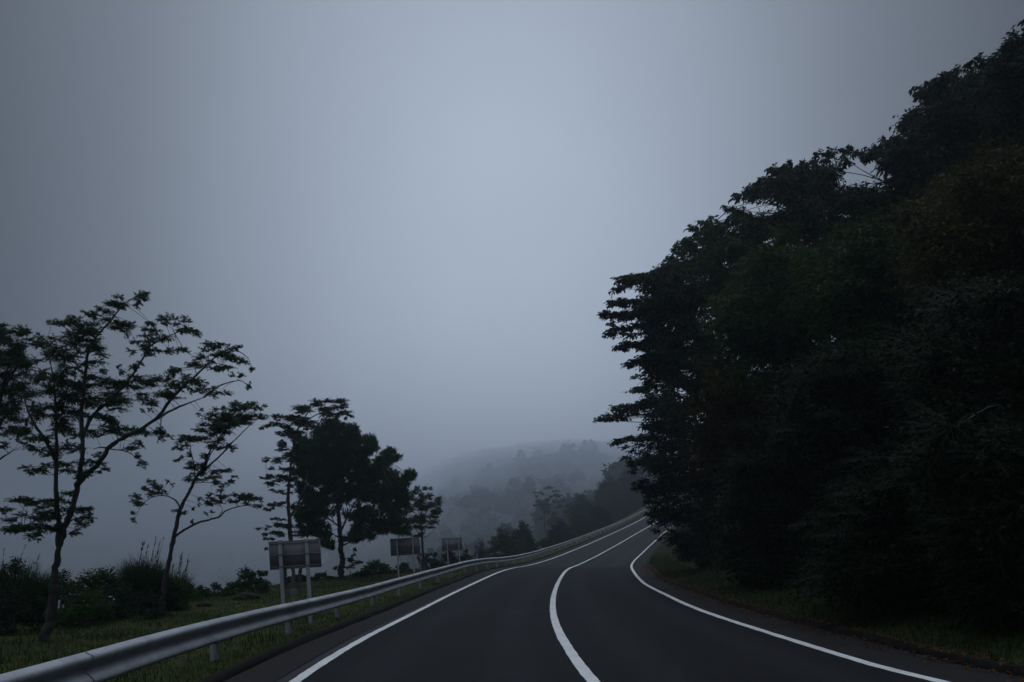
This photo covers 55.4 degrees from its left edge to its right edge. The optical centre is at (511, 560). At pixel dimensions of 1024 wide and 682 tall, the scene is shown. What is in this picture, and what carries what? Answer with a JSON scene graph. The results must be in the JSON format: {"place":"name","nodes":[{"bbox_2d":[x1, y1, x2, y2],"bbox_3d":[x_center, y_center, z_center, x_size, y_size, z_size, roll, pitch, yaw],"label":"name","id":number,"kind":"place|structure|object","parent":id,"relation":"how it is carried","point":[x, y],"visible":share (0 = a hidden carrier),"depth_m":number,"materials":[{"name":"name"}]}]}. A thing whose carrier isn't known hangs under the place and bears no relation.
{"place":"outdoors","nodes":[
{"label":"outdoors","id":0,"kind":"place"},
{"bbox_2d":[287,574,316,581],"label":"bush","id":1,"kind":"object","parent":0,"point":[302,578],"visible":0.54,"depth_m":47.69,"materials":[{"name":"green plant"}]},
{"bbox_2d":[0,499,660,681],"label":"grass verge","id":2,"kind":"object","parent":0,"point":[178,663],"depth_m":21.26,"materials":[{"name":"green plant"}]},
{"bbox_2d":[0,556,47,613],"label":"bush","id":3,"kind":"object","parent":2,"relation":"on","point":[11,568],"visible":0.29,"depth_m":24.90,"materials":[{"name":"green plant"}]},
{"bbox_2d":[0,322,51,459],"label":"maple tree","id":4,"kind":"object","parent":2,"relation":"on","point":[10,409],"visible":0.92,"depth_m":20.28,"materials":[{"name":"green plant"}]},
{"bbox_2d":[0,581,59,635],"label":"bush","id":5,"kind":"object","parent":2,"relation":"on","point":[30,614],"visible":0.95,"depth_m":21.40,"materials":[{"name":"green plant"}]},
{"bbox_2d":[0,543,68,623],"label":"pampas grass","id":6,"kind":"object","parent":2,"relation":"on","point":[41,582],"depth_m":25.05,"materials":[{"name":"green plant"}]},
{"bbox_2d":[48,568,80,610],"bbox_3d":[-12.500,1.002,27.019,1.621,1.615,1.742,-2,0,0],"label":"bush","id":7,"kind":"object","parent":2,"relation":"on","point":[66,575],"visible":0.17,"depth_m":27.02,"materials":[{"name":"green plant"}]},
{"bbox_2d":[39,582,122,628],"bbox_3d":[-10.399,1.142,23.541,1.739,1.339,1.828,-2,0,-34],"label":"bush","id":8,"kind":"object","parent":2,"relation":"on","point":[71,612],"visible":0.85,"depth_m":23.27,"materials":[{"name":"green plant"}]},
{"bbox_2d":[57,566,136,619],"bbox_3d":[-11.032,0.904,26.087,2.116,1.648,2.008,-2,0,-41],"label":"bush","id":9,"kind":"object","parent":2,"relation":"on","point":[101,578],"visible":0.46,"depth_m":25.95,"materials":[{"name":"green leaves"}]},
{"bbox_2d":[87,576,152,614],"bbox_3d":[-10.927,1.081,27.496,1.873,1.332,1.864,-2,0,24],"label":"bush","id":10,"kind":"object","parent":2,"relation":"on","point":[137,602],"visible":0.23,"depth_m":27.39,"materials":[{"name":"green plant"}]},
{"bbox_2d":[82,586,172,620],"bbox_3d":[-9.975,1.188,25.408,2.121,1.089,1.956,-2,0,0],"label":"bush","id":11,"kind":"object","parent":2,"relation":"on","point":[147,598],"visible":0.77,"depth_m":25.28,"materials":[{"name":"green plant"}]},
{"bbox_2d":[0,290,256,642],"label":"maple tree","id":12,"kind":"object","parent":2,"relation":"on","point":[59,383],"visible":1,"depth_m":18.52,"materials":[{"name":"green plant"}]},
{"bbox_2d":[104,537,180,607],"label":"pampas grass","id":13,"kind":"object","parent":2,"relation":"on","point":[148,574],"depth_m":28.03,"materials":[{"name":"green plant"}]},
{"bbox_2d":[139,575,197,610],"bbox_3d":[-10.201,1.035,28.463,1.922,1.301,1.735,-2,0,-38],"label":"bush","id":14,"kind":"object","parent":2,"relation":"on","point":[179,604],"visible":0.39,"depth_m":28.43,"materials":[{"name":"green plant"}]},
{"bbox_2d":[167,551,196,608],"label":"pampas grass","id":15,"kind":"object","parent":2,"relation":"on","point":[186,581],"depth_m":29.33,"materials":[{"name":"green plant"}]},
{"bbox_2d":[128,399,269,611],"bbox_3d":[-8.579,-1.312,26.270,4.080,6.106,2.206,-2,0,0],"label":"maple tree","id":16,"kind":"object","parent":2,"relation":"on","point":[217,427],"visible":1,"depth_m":26.29,"materials":[{"name":"green plant"}]},
{"bbox_2d":[187,582,212,600],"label":"bush","id":17,"kind":"object","parent":2,"relation":"on","point":[199,592],"visible":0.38,"depth_m":34.16,"materials":[{"name":"green plant"}]},
{"bbox_2d":[197,602,211,606],"bbox_3d":[-9.460,1.379,29.999,0.461,0.240,0.338,-2,0,0],"label":"rock","id":18,"kind":"object","parent":2,"relation":"on","point":[204,604],"visible":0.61,"depth_m":29.89,"materials":[{"name":"grey stone"}]},
{"bbox_2d":[202,581,235,597],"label":"bush","id":19,"kind":"object","parent":2,"relation":"on","point":[225,592],"visible":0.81,"depth_m":35.76,"materials":[{"name":"green plant"}]},
{"bbox_2d":[225,578,253,594],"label":"bush","id":20,"kind":"object","parent":2,"relation":"on","point":[238,583],"visible":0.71,"depth_m":36.78,"materials":[{"name":"green plant"}]},
{"bbox_2d":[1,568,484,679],"bbox_3d":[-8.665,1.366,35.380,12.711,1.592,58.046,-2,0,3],"label":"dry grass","id":21,"kind":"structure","parent":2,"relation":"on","point":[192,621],"depth_m":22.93,"materials":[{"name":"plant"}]},
{"bbox_2d":[233,592,259,599],"bbox_3d":[-8.972,1.274,32.999,0.928,0.439,0.648,-2,0,0],"label":"rock","id":22,"kind":"object","parent":2,"relation":"on","point":[245,595],"visible":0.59,"depth_m":32.79,"materials":[{"name":"grey stone"}]},
{"bbox_2d":[236,565,271,592],"bbox_3d":[-10.049,0.749,37.945,1.344,1.280,1.442,-2,0,-26],"label":"bush","id":23,"kind":"object","parent":2,"relation":"on","point":[261,584],"visible":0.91,"depth_m":37.74,"materials":[{"name":"green plant"}]},
{"bbox_2d":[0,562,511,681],"bbox_3d":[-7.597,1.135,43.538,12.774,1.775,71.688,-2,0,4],"label":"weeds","id":24,"kind":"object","parent":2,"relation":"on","point":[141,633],"visible":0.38,"depth_m":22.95,"materials":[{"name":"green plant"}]},
{"bbox_2d":[289,588,296,624],"bbox_3d":[-4.885,1.045,21.791,0.170,0.860,0.050,-2,0,0],"label":"delineator","id":25,"kind":"object","parent":2,"relation":"on","point":[292,592],"visible":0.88,"depth_m":21.77},
{"bbox_2d":[268,538,321,622],"bbox_3d":[-4.947,0.527,22.267,1.203,2.099,0.140,-2,0,0],"label":"road sign","id":26,"kind":"object","parent":2,"relation":"on","point":[296,554],"visible":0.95,"depth_m":22.33,"materials":[{"name":"grey metal"}]},
{"bbox_2d":[255,397,354,587],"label":"maple tree","id":27,"kind":"object","parent":2,"relation":"on","point":[303,422],"visible":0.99,"depth_m":41.98,"materials":[{"name":"green plant"}]},
{"bbox_2d":[314,571,335,578],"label":"bush","id":28,"kind":"object","parent":2,"relation":"on","point":[320,575],"visible":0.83,"depth_m":49.73,"materials":[{"name":"green plant"}]},
{"bbox_2d":[0,494,666,681],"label":"guardrail","id":29,"kind":"object","parent":2,"relation":"on","point":[105,663],"visible":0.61,"depth_m":13.57,"materials":[{"name":"silver metal"}]},
{"bbox_2d":[333,547,362,578],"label":"sapling","id":30,"kind":"object","parent":2,"relation":"on","point":[356,562],"visible":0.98,"depth_m":47.94,"materials":[{"name":"green plant"}]},
{"bbox_2d":[286,416,417,577],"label":"broadleaf tree","id":31,"kind":"object","parent":2,"relation":"on","point":[340,452],"visible":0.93,"depth_m":47.84,"materials":[{"name":"green plant"}]},
{"bbox_2d":[351,569,371,576],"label":"bush","id":32,"kind":"object","parent":2,"relation":"on","point":[363,573],"visible":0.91,"depth_m":51.69,"materials":[{"name":"green plant"}]},
{"bbox_2d":[360,559,394,574],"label":"bush","id":33,"kind":"object","parent":2,"relation":"on","point":[378,565],"visible":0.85,"depth_m":53.87,"materials":[{"name":"green plant"}]},
{"bbox_2d":[392,562,415,572],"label":"bush","id":34,"kind":"object","parent":2,"relation":"on","point":[404,566],"visible":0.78,"depth_m":56.76,"materials":[{"name":"green plant"}]},
{"bbox_2d":[390,537,419,577],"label":"road sign","id":35,"kind":"object","parent":2,"relation":"on","point":[404,546],"visible":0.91,"depth_m":47.53,"materials":[{"name":"grey metal"}]},
{"bbox_2d":[396,485,442,569],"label":"young tree","id":36,"kind":"object","parent":2,"relation":"on","point":[419,520],"visible":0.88,"depth_m":59.95,"materials":[{"name":"green plant"}]},
{"bbox_2d":[416,552,440,569],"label":"bush","id":37,"kind":"object","parent":2,"relation":"on","point":[434,563],"visible":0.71,"depth_m":62.98,"materials":[{"name":"green plant"}]},
{"bbox_2d":[440,551,460,566],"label":"bush","id":38,"kind":"object","parent":2,"relation":"on","point":[451,556],"visible":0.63,"depth_m":68.76,"materials":[{"name":"green plant"}]},
{"bbox_2d":[441,537,461,564],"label":"road sign","id":39,"kind":"object","parent":2,"relation":"on","point":[451,544],"visible":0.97,"depth_m":66.03,"materials":[{"name":"grey metal"}]},
{"bbox_2d":[457,548,473,566],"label":"bush","id":40,"kind":"object","parent":2,"relation":"on","point":[466,557],"visible":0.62,"depth_m":69.79,"materials":[{"name":"green plant"}]},
{"bbox_2d":[473,539,490,558],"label":"shrub","id":41,"kind":"object","parent":2,"relation":"on","point":[480,547],"visible":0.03,"depth_m":149.77,"materials":[{"name":"green plant"}]},
{"bbox_2d":[478,549,489,558],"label":"bush","id":42,"kind":"object","parent":2,"relation":"on","point":[481,552],"visible":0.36,"depth_m":75.86,"materials":[{"name":"green plant"}]},
{"bbox_2d":[486,526,520,557],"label":"bush","id":43,"kind":"object","parent":2,"relation":"on","point":[505,540],"visible":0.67,"depth_m":87.66,"materials":[{"name":"green plant"}]},
{"bbox_2d":[503,544,523,556],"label":"bush","id":44,"kind":"object","parent":2,"relation":"on","point":[510,549],"visible":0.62,"depth_m":85.49,"materials":[{"name":"green plant"}]},
{"bbox_2d":[510,520,532,551],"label":"shrub","id":45,"kind":"object","parent":2,"relation":"on","point":[520,537],"visible":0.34,"depth_m":129.46,"materials":[{"name":"green plant"}]},
{"bbox_2d":[518,534,540,553],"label":"bush","id":46,"kind":"object","parent":2,"relation":"on","point":[530,542],"visible":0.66,"depth_m":94.96,"materials":[{"name":"green plant"}]},
{"bbox_2d":[539,537,554,547],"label":"bush","id":47,"kind":"object","parent":2,"relation":"on","point":[545,543],"visible":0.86,"depth_m":103.09,"materials":[{"name":"green plant"}]},
{"bbox_2d":[545,520,573,544],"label":"shrub","id":48,"kind":"object","parent":2,"relation":"on","point":[558,533],"visible":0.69,"depth_m":133.46,"materials":[{"name":"green plant"}]},
{"bbox_2d":[568,514,595,538],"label":"shrub","id":49,"kind":"object","parent":2,"relation":"on","point":[579,525],"visible":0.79,"depth_m":149.24,"materials":[{"name":"green plant"}]},
{"bbox_2d":[566,491,598,532],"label":"shrub","id":50,"kind":"object","parent":2,"relation":"on","point":[581,505],"visible":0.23,"depth_m":189.13,"materials":[{"name":"green plant"}]},
{"bbox_2d":[587,505,612,529],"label":"shrub","id":51,"kind":"object","parent":2,"relation":"on","point":[600,518],"visible":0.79,"depth_m":167.15,"materials":[{"name":"green plant"}]},
{"bbox_2d":[606,497,630,522],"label":"shrub","id":52,"kind":"object","parent":2,"relation":"on","point":[618,511],"visible":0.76,"depth_m":189.01,"materials":[{"name":"green plant"}]},
{"bbox_2d":[0,464,709,607],"bbox_3d":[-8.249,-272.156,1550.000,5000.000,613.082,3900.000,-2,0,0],"label":"ground","id":53,"kind":"structure","parent":0,"point":[379,548],"depth_m":1364.38,"materials":[{"name":"green plant"}]},
{"bbox_2d":[0,448,694,600],"bbox_3d":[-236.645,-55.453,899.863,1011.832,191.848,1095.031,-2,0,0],"label":"wood","id":54,"kind":"object","parent":53,"relation":"on","point":[470,518],"visible":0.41,"depth_m":934.65,"materials":[{"name":"green plant"}]},
{"bbox_2d":[435,488,447,496],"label":"broadleaf tree","id":55,"kind":"object","parent":53,"relation":"on","point":[439,490],"visible":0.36,"depth_m":1183.77,"materials":[{"name":"green plant"}]},
{"bbox_2d":[446,476,463,492],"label":"conifer tree","id":56,"kind":"object","parent":53,"relation":"on","point":[453,486],"visible":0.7,"depth_m":1229.70,"materials":[{"name":"green plant"}]},
{"bbox_2d":[484,462,494,474],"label":"conifer tree","id":57,"kind":"object","parent":53,"relation":"on","point":[489,470],"visible":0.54,"depth_m":1251.68,"materials":[{"name":"green plant"}]},
{"bbox_2d":[516,449,525,460],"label":"conifer tree","id":58,"kind":"object","parent":53,"relation":"on","point":[519,456],"visible":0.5,"depth_m":1318.62,"materials":[{"name":"green plant"}]},
{"bbox_2d":[531,449,547,456],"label":"broadleaf tree","id":59,"kind":"object","parent":53,"relation":"on","point":[538,451],"visible":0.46,"depth_m":1364.72,"materials":[{"name":"green plant"}]},
{"bbox_2d":[533,485,571,539],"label":"misty tree","id":60,"kind":"object","parent":53,"relation":"on","point":[554,519],"visible":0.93,"depth_m":239.96,"materials":[{"name":"green plant"}]},
{"bbox_2d":[559,442,576,451],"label":"broadleaf tree","id":61,"kind":"object","parent":53,"relation":"on","point":[564,447],"visible":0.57,"depth_m":1403.95,"materials":[{"name":"green plant"}]},
{"bbox_2d":[578,439,598,451],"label":"broadleaf tree","id":62,"kind":"object","parent":53,"relation":"on","point":[595,446],"visible":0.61,"depth_m":1405.22,"materials":[{"name":"green plant"}]},
{"bbox_2d":[590,474,628,511],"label":"tree","id":63,"kind":"object","parent":53,"relation":"on","point":[607,491],"visible":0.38,"depth_m":213.64,"materials":[{"name":"green plant"}]},
{"bbox_2d":[617,465,647,499],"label":"broadleaf tree","id":64,"kind":"object","parent":53,"relation":"on","point":[627,479],"visible":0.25,"depth_m":233.74,"materials":[{"name":"green plant"}]},
{"bbox_2d":[224,511,652,681],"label":"road shoulder","id":65,"kind":"object","parent":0,"point":[287,666],"visible":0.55,"depth_m":17.55},
{"bbox_2d":[197,505,656,681],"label":"kerb","id":66,"kind":"structure","parent":65,"relation":"on","point":[225,674],"depth_m":17.94,"materials":[{"name":"concrete"}]},
{"bbox_2d":[0,0,1023,538],"label":"sky","id":67,"kind":"structure","parent":0,"point":[421,215],"materials":[{"name":"grey"}]},
{"bbox_2d":[288,488,950,681],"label":"road","id":68,"kind":"structure","parent":0,"point":[599,610],"depth_m":15.72,"materials":[{"name":"grey asphalt"}]},
{"bbox_2d":[633,498,1023,681],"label":"road shoulder","id":69,"kind":"object","parent":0,"point":[903,660],"visible":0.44,"depth_m":14.33},
{"bbox_2d":[639,564,1023,681],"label":"leaf litter","id":70,"kind":"object","parent":69,"relation":"on","point":[932,658],"visible":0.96,"depth_m":15.57,"materials":[{"name":"brown plant"}]},
{"bbox_2d":[646,499,1023,676],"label":"kerb","id":71,"kind":"structure","parent":69,"relation":"on","point":[1016,670],"depth_m":14.02,"materials":[{"name":"concrete"}]},
{"bbox_2d":[649,483,1023,666],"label":"bank","id":72,"kind":"structure","parent":0,"point":[914,625],"depth_m":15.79,"materials":[{"name":"green plant"}]},
{"bbox_2d":[593,367,720,537],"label":"tree","id":73,"kind":"object","parent":72,"relation":"on","point":[664,425],"visible":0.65,"depth_m":43.80,"materials":[{"name":"green plant"}]},
{"bbox_2d":[597,259,741,536],"bbox_3d":[5.933,-5.208,34.264,4.558,11.522,5.128,-2,0,40],"label":"overhanging tree","id":74,"kind":"object","parent":72,"relation":"on","point":[671,301],"visible":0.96,"depth_m":33.62,"materials":[{"name":"green plant"}]},
{"bbox_2d":[618,443,744,567],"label":"tree","id":75,"kind":"object","parent":72,"relation":"on","point":[673,486],"visible":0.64,"depth_m":44.66,"materials":[{"name":"green plant"}]},
{"bbox_2d":[649,528,723,578],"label":"grass","id":76,"kind":"structure","parent":72,"relation":"on","point":[665,550],"depth_m":55.23,"materials":[{"name":"green plant"}]},
{"bbox_2d":[677,517,695,531],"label":"shrub","id":77,"kind":"object","parent":72,"relation":"on","point":[685,529],"visible":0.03,"depth_m":71.75,"materials":[{"name":"green plant"}]},
{"bbox_2d":[660,196,770,554],"bbox_3d":[8.037,-6.996,37.484,5.400,14.905,5.040,-2,0,0],"label":"tree","id":78,"kind":"object","parent":72,"relation":"on","point":[713,254],"visible":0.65,"depth_m":36.29,"materials":[{"name":"green plant"}]},
{"bbox_2d":[669,330,789,534],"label":"chestnut tree","id":79,"kind":"object","parent":72,"relation":"on","point":[726,409],"visible":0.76,"depth_m":32.38,"materials":[{"name":"green plant"}]},
{"bbox_2d":[691,216,832,413],"bbox_3d":[7.912,-5.342,28.428,5.280,10.160,4.996,-2,0,0],"label":"tree","id":80,"kind":"object","parent":72,"relation":"on","point":[756,329],"visible":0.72,"depth_m":27.14,"materials":[{"name":"green plant"}]},
{"bbox_2d":[697,403,855,588],"bbox_3d":[7.933,-1.763,27.451,5.389,5.885,5.134,-2,0,0],"label":"tree","id":81,"kind":"object","parent":72,"relation":"on","point":[771,487],"visible":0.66,"depth_m":26.13,"materials":[{"name":"green plant"}]},
{"bbox_2d":[719,144,858,494],"bbox_3d":[10.930,-9.055,37.416,6.299,13.519,5.246,-2,0,0],"label":"tree","id":82,"kind":"object","parent":72,"relation":"on","point":[785,186],"visible":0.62,"depth_m":36.30,"materials":[{"name":"green leaves"},{"name":"dark bark"}]},
{"bbox_2d":[763,496,832,549],"bbox_3d":[8.896,-1.164,27.576,3.298,1.900,2.778,-2,0,29],"label":"shrub","id":83,"kind":"object","parent":72,"relation":"on","point":[765,544],"visible":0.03,"depth_m":27.13,"materials":[{"name":"green plant"}]},
{"bbox_2d":[668,514,947,595],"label":"bamboo grass","id":84,"kind":"structure","parent":72,"relation":"on","point":[709,560],"depth_m":38.77,"materials":[{"name":"green plant"}]},
{"bbox_2d":[683,536,950,594],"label":"dry bamboo grass","id":85,"kind":"structure","parent":72,"relation":"on","point":[782,566],"depth_m":25.98,"materials":[{"name":"plant"}]},
{"bbox_2d":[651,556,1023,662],"bbox_3d":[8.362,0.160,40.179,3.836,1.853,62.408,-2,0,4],"label":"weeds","id":86,"kind":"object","parent":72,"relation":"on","point":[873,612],"visible":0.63,"depth_m":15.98,"materials":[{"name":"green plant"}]},
{"bbox_2d":[748,331,936,506],"bbox_3d":[7.610,-2.575,20.543,4.866,4.830,5.780,-2,0,17],"label":"tree","id":87,"kind":"object","parent":72,"relation":"on","point":[833,391],"visible":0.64,"depth_m":19.21,"materials":[{"name":"green plant"}]},
{"bbox_2d":[777,211,934,354],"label":"tree","id":88,"kind":"object","parent":72,"relation":"on","point":[848,286],"visible":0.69,"depth_m":23.06,"materials":[{"name":"green plant"}]},
{"bbox_2d":[774,406,964,614],"bbox_3d":[6.670,-0.778,17.655,3.922,3.958,5.774,-2,0,26],"label":"tree","id":89,"kind":"object","parent":72,"relation":"on","point":[864,561],"visible":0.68,"depth_m":16.09,"materials":[{"name":"green plant"}]},
{"bbox_2d":[797,135,942,250],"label":"tree","id":90,"kind":"object","parent":72,"relation":"on","point":[850,202],"visible":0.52,"depth_m":31.43,"materials":[{"name":"green leaves"},{"name":"dark bark"}]},
{"bbox_2d":[856,261,1023,435],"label":"tree","id":91,"kind":"object","parent":72,"relation":"on","point":[970,353],"visible":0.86,"depth_m":14.58,"materials":[{"name":"green plant"}]},
{"bbox_2d":[869,136,1023,308],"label":"tree","id":92,"kind":"object","parent":72,"relation":"on","point":[975,218],"visible":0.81,"depth_m":19.06,"materials":[{"name":"green plant"}]},
{"bbox_2d":[876,358,1023,631],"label":"tree","id":93,"kind":"object","parent":72,"relation":"on","point":[974,509],"visible":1,"depth_m":12.92,"materials":[{"name":"green plant"}]},
{"bbox_2d":[885,64,1017,200],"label":"tree","id":94,"kind":"object","parent":72,"relation":"on","point":[943,137],"visible":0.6,"depth_m":29.04,"materials":[{"name":"green leaves"},{"name":"dark bark"}]},
{"bbox_2d":[955,19,1023,154],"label":"tree","id":95,"kind":"object","parent":72,"relation":"on","point":[1004,75],"visible":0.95,"depth_m":22.68,"materials":[{"name":"green leaves"},{"name":"dark bark"}]}
]}

